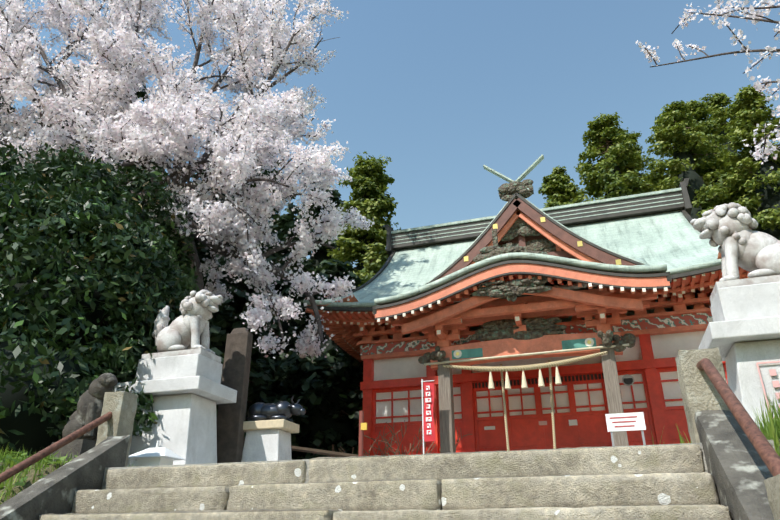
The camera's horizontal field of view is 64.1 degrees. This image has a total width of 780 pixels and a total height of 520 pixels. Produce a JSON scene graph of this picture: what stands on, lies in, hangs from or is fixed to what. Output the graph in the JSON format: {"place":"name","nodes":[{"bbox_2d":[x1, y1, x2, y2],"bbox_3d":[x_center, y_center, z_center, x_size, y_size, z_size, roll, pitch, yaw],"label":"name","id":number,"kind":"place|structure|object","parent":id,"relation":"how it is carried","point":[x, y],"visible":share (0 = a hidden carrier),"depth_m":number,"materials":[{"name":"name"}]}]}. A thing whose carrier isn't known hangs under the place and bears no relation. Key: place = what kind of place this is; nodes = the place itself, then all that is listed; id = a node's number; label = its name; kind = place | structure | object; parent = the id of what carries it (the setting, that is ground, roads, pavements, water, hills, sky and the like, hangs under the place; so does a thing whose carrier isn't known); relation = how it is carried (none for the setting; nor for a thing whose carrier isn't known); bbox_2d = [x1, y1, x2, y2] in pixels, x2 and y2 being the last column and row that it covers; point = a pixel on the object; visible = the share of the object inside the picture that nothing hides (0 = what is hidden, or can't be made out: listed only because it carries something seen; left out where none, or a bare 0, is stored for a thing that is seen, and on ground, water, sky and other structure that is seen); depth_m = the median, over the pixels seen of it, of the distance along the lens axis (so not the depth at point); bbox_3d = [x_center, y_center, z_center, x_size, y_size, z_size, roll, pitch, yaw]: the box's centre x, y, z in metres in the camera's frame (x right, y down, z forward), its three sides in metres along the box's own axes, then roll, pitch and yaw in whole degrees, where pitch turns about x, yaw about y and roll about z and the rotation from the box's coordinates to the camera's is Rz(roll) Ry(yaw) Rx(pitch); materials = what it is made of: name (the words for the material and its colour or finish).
{"place":"outdoors","nodes":[
{"label":"outdoors","id":0,"kind":"place"},
{"bbox_2d":[0,462,62,502],"bbox_3d":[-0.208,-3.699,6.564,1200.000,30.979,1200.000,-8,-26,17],"label":"ground","id":1,"kind":"structure","parent":0,"point":[29,480],"depth_m":4.83,"materials":[{"name":"green plant"}]},
{"bbox_2d":[0,182,145,456],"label":"branches","id":2,"kind":"object","parent":1,"relation":"on","point":[35,435],"visible":0.04,"depth_m":7.00,"materials":[{"name":"green plant"}]},
{"bbox_2d":[0,142,200,457],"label":"broadleaf evergreen","id":3,"kind":"object","parent":1,"relation":"on","point":[129,250],"visible":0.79,"depth_m":8.22,"materials":[{"name":"green plant"}]},
{"bbox_2d":[0,59,362,459],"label":"dark conifers","id":4,"kind":"object","parent":1,"relation":"on","point":[289,372],"visible":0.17,"depth_m":16.26,"materials":[{"name":"green plant"}]},
{"bbox_2d":[39,444,731,519],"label":"stair steps","id":5,"kind":"structure","parent":1,"relation":"on","point":[666,482],"depth_m":3.85,"materials":[{"name":"stone"}]},
{"bbox_2d":[0,390,779,504],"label":"grass tufts","id":6,"kind":"object","parent":1,"relation":"on","point":[771,427],"visible":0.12,"depth_m":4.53,"materials":[{"name":"green plant"}]},
{"bbox_2d":[1,82,778,455],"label":"branches","id":7,"kind":"object","parent":1,"relation":"on","point":[551,192],"visible":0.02,"depth_m":26.56,"materials":[{"name":"brown wood"}]},
{"bbox_2d":[321,420,471,456],"bbox_3d":[0.093,4.029,12.110,3.210,1.618,2.202,-8,-26,17],"label":"bare shrub","id":8,"kind":"object","parent":1,"relation":"on","point":[389,445],"visible":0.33,"depth_m":11.73,"materials":[{"name":"brown plant"}]},
{"bbox_2d":[303,210,721,338],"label":"roof","id":9,"kind":"structure","parent":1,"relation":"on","point":[674,242],"depth_m":14.88,"materials":[{"name":"teal metal"}]},
{"bbox_2d":[483,154,543,193],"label":"chigi finials","id":10,"kind":"object","parent":9,"relation":"on","point":[521,177],"visible":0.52,"depth_m":14.09,"materials":[{"name":"green metal"}]},
{"bbox_2d":[424,343,628,450],"bbox_3d":[2.303,2.550,10.375,3.460,1.974,0.476,-8,-26,17],"label":"shimenawa rope","id":11,"kind":"object","parent":9,"relation":"hanging from","point":[549,364],"visible":1,"depth_m":10.49,"materials":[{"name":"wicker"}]},
{"bbox_2d":[488,366,561,388],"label":"paper streamers","id":12,"kind":"object","parent":11,"relation":"hanging from","point":[524,382],"visible":1,"depth_m":10.38,"materials":[{"name":"white paper"}]},
{"bbox_2d":[303,252,749,361],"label":"roof eaves","id":13,"kind":"object","parent":9,"relation":"attached to","point":[344,339],"visible":0.27,"depth_m":13.57,"materials":[{"name":"red wood"}]},
{"bbox_2d":[427,193,645,304],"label":"dormer gable","id":14,"kind":"structure","parent":9,"relation":"attached to","point":[568,243],"depth_m":13.53,"materials":[{"name":"brown wood"}]},
{"bbox_2d":[498,179,555,252],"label":"dormer carvings","id":15,"kind":"object","parent":14,"relation":"attached to","point":[520,226],"visible":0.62,"depth_m":13.77,"materials":[{"name":"grey wood"}]},
{"bbox_2d":[422,193,649,285],"bbox_3d":[3.171,-0.011,14.413,5.280,2.372,2.288,-8,-26,17],"label":"gable roof edge","id":16,"kind":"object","parent":14,"relation":"attached to","point":[557,222],"depth_m":13.36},
{"bbox_2d":[326,84,779,285],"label":"sunlit conifers","id":17,"kind":"object","parent":1,"relation":"on","point":[366,173],"visible":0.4,"depth_m":27.22,"materials":[{"name":"green plant"}]},
{"bbox_2d":[635,0,779,168],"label":"cherry tree","id":18,"kind":"object","parent":1,"relation":"on","point":[758,86],"depth_m":7.52,"materials":[{"name":"white plant"}]},
{"bbox_2d":[0,0,374,361],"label":"cherry tree","id":19,"kind":"object","parent":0,"point":[146,133],"depth_m":13.42,"materials":[{"name":"white plant"}]},
{"bbox_2d":[0,0,779,267],"label":"sky","id":20,"kind":"structure","parent":0,"point":[445,90],"materials":[{"name":"blue"}]},
{"bbox_2d":[61,127,779,459],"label":"conifers","id":21,"kind":"object","parent":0,"point":[770,199],"visible":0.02,"depth_m":19.71,"materials":[{"name":"green plant"}]},
{"bbox_2d":[102,439,779,486],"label":"forecourt paving","id":22,"kind":"structure","parent":0,"point":[771,442],"depth_m":4.44,"materials":[{"name":"stone"}]},
{"bbox_2d":[50,373,117,464],"bbox_3d":[-3.042,1.676,6.256,0.620,1.055,0.500,-13,-27,26],"label":"old guardian statue","id":23,"kind":"object","parent":22,"relation":"on","point":[89,406],"visible":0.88,"depth_m":6.17,"materials":[{"name":"stone"}]},
{"bbox_2d":[128,441,185,465],"bbox_3d":[-2.499,2.160,6.614,0.515,0.470,0.375,-8,-26,17],"label":"white shrine","id":24,"kind":"object","parent":22,"relation":"on","point":[157,455],"visible":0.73,"depth_m":6.54,"materials":[{"name":"white stone"}]},
{"bbox_2d":[114,353,236,466],"bbox_3d":[-2.649,2.002,7.585,1.300,1.560,0.920,-8,-26,17],"label":"statue pedestal","id":25,"kind":"object","parent":22,"relation":"on","point":[188,392],"visible":0.5,"depth_m":7.39,"materials":[{"name":"stone"}]},
{"bbox_2d":[141,289,222,362],"bbox_3d":[-2.650,0.859,8.098,0.994,0.945,0.474,-8,-26,17],"label":"guardian lion statue","id":26,"kind":"object","parent":25,"relation":"on","point":[184,331],"visible":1,"depth_m":7.96,"materials":[{"name":"stone"}]},
{"bbox_2d":[216,327,252,462],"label":"stone pillar","id":27,"kind":"structure","parent":22,"relation":"on","point":[231,418],"depth_m":8.19,"materials":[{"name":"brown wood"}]},
{"bbox_2d":[241,429,291,461],"bbox_3d":[-1.591,2.616,8.020,0.598,0.800,0.439,-8,-26,17],"label":"stone pedestal","id":28,"kind":"object","parent":22,"relation":"on","point":[268,445],"visible":0.33,"depth_m":7.95,"materials":[{"name":"white stone"}]},
{"bbox_2d":[243,419,299,432],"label":"pedestal top slab","id":29,"kind":"structure","parent":28,"relation":"on","point":[286,425],"depth_m":8.02,"materials":[{"name":"beige stone"}]},
{"bbox_2d":[246,395,305,421],"bbox_3d":[-1.528,1.996,8.270,0.842,0.327,0.407,-8,-26,17],"label":"ox statue","id":30,"kind":"object","parent":29,"relation":"on","point":[259,411],"visible":0.81,"depth_m":8.17,"materials":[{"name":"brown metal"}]},
{"bbox_2d":[243,411,366,456],"bbox_3d":[-0.735,3.078,9.582,3.093,1.250,1.508,4,-25,-10],"label":"post and rail","id":31,"kind":"object","parent":22,"relation":"on","point":[362,426],"visible":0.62,"depth_m":10.02,"materials":[{"name":"red wood"}]},
{"bbox_2d":[0,410,773,519],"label":"stair stringers","id":32,"kind":"object","parent":22,"relation":"on","point":[738,470],"visible":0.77,"depth_m":3.66,"materials":[{"name":"stone"}]},
{"bbox_2d":[95,347,779,519],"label":"rail posts","id":33,"kind":"object","parent":32,"relation":"on","point":[699,391],"visible":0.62,"depth_m":3.93,"materials":[{"name":"stone"}]},
{"bbox_2d":[0,358,779,482],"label":"hand rails","id":34,"kind":"object","parent":33,"relation":"attached to","point":[766,451],"visible":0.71,"depth_m":3.31,"materials":[{"name":"brown metal"}]},
{"bbox_2d":[421,379,435,453],"bbox_3d":[0.640,2.951,10.234,0.230,2.020,0.048,-8,-26,17],"label":"nobori banner","id":35,"kind":"object","parent":22,"relation":"on","point":[428,428],"visible":0.98,"depth_m":10.41,"materials":[{"name":"red fabric"}]},
{"bbox_2d":[373,260,671,369],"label":"porch gable eaves","id":36,"kind":"object","parent":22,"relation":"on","point":[455,318],"visible":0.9,"depth_m":10.66,"materials":[{"name":"wood"}]},
{"bbox_2d":[374,252,666,305],"bbox_3d":[2.501,0.371,12.021,4.844,1.515,3.069,-8,-26,17],"label":"curved roof edge","id":37,"kind":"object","parent":36,"relation":"on","point":[612,268],"depth_m":10.59,"materials":[{"name":"green metal"}]},
{"bbox_2d":[418,228,635,366],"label":"wood carvings","id":38,"kind":"object","parent":36,"relation":"attached to","point":[511,290],"visible":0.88,"depth_m":10.73,"materials":[{"name":"wood"}]},
{"bbox_2d":[605,412,645,445],"bbox_3d":[3.263,2.643,8.453,0.500,1.110,0.048,-8,-26,17],"label":"notice board","id":39,"kind":"object","parent":22,"relation":"on","point":[633,421],"visible":0.75,"depth_m":8.61,"materials":[{"name":"white"}]},
{"bbox_2d":[698,282,779,428],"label":"statue pedestal","id":40,"kind":"object","parent":22,"relation":"on","point":[742,332],"visible":0.52,"depth_m":5.42,"materials":[{"name":"stone"}]},
{"bbox_2d":[690,202,779,303],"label":"guardian lion statue","id":41,"kind":"object","parent":40,"relation":"on","point":[728,228],"visible":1,"depth_m":5.92,"materials":[{"name":"stone"}]},
{"bbox_2d":[756,361,779,417],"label":"pedestal plaque","id":42,"kind":"object","parent":40,"relation":"attached to","point":[772,372],"visible":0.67,"depth_m":5.26,"materials":[{"name":"pink"}]},
{"bbox_2d":[339,178,701,296],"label":"ridge","id":43,"kind":"structure","parent":0,"point":[661,201],"depth_m":15.97,"materials":[{"name":"green metal"}]},
{"bbox_2d":[438,343,628,452],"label":"porch pillars","id":44,"kind":"structure","parent":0,"point":[446,403],"depth_m":10.44,"materials":[{"name":"grey wood"}]},
{"bbox_2d":[360,334,727,455],"bbox_3d":[3.540,3.646,13.980,8.800,3.150,5.660,-8,-26,17],"label":"shrine","id":45,"kind":"object","parent":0,"point":[527,432],"visible":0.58,"depth_m":12.34,"materials":[{"name":"red wood"}]},
{"bbox_2d":[356,308,710,359],"bbox_3d":[3.676,2.498,14.949,7.700,0.380,5.100,-8,-26,17],"label":"faded shrine timber","id":46,"kind":"object","parent":45,"relation":"attached to","point":[677,329],"visible":0.23,"depth_m":12.33,"materials":[{"name":"wood"}]},
{"bbox_2d":[360,312,712,355],"bbox_3d":[3.676,2.485,14.955,7.560,0.230,4.900,-8,-26,17],"label":"carved frieze","id":47,"kind":"object","parent":45,"relation":"attached to","point":[652,323],"visible":0.21,"depth_m":12.50,"materials":[{"name":"wood"}]},
{"bbox_2d":[329,277,746,340],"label":"eave brackets","id":48,"kind":"object","parent":45,"relation":"attached to","point":[383,331],"visible":0.23,"depth_m":12.75,"materials":[{"name":"red wood"}]},
{"bbox_2d":[473,373,603,387],"bbox_3d":[2.965,2.459,12.611,2.600,0.120,0.020,-8,-26,17],"label":"door lattice","id":49,"kind":"object","parent":45,"relation":"attached to","point":[565,379],"visible":0.43,"depth_m":12.53,"materials":[{"name":"red wood"}]},
{"bbox_2d":[484,374,633,429],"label":"door fittings","id":50,"kind":"object","parent":45,"relation":"attached to","point":[627,379],"visible":0.98,"depth_m":12.01,"materials":[{"name":"grey metal"}]},
{"bbox_2d":[374,331,726,422],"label":"shrine walls","id":51,"kind":"structure","parent":0,"point":[667,345],"depth_m":12.50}
]}

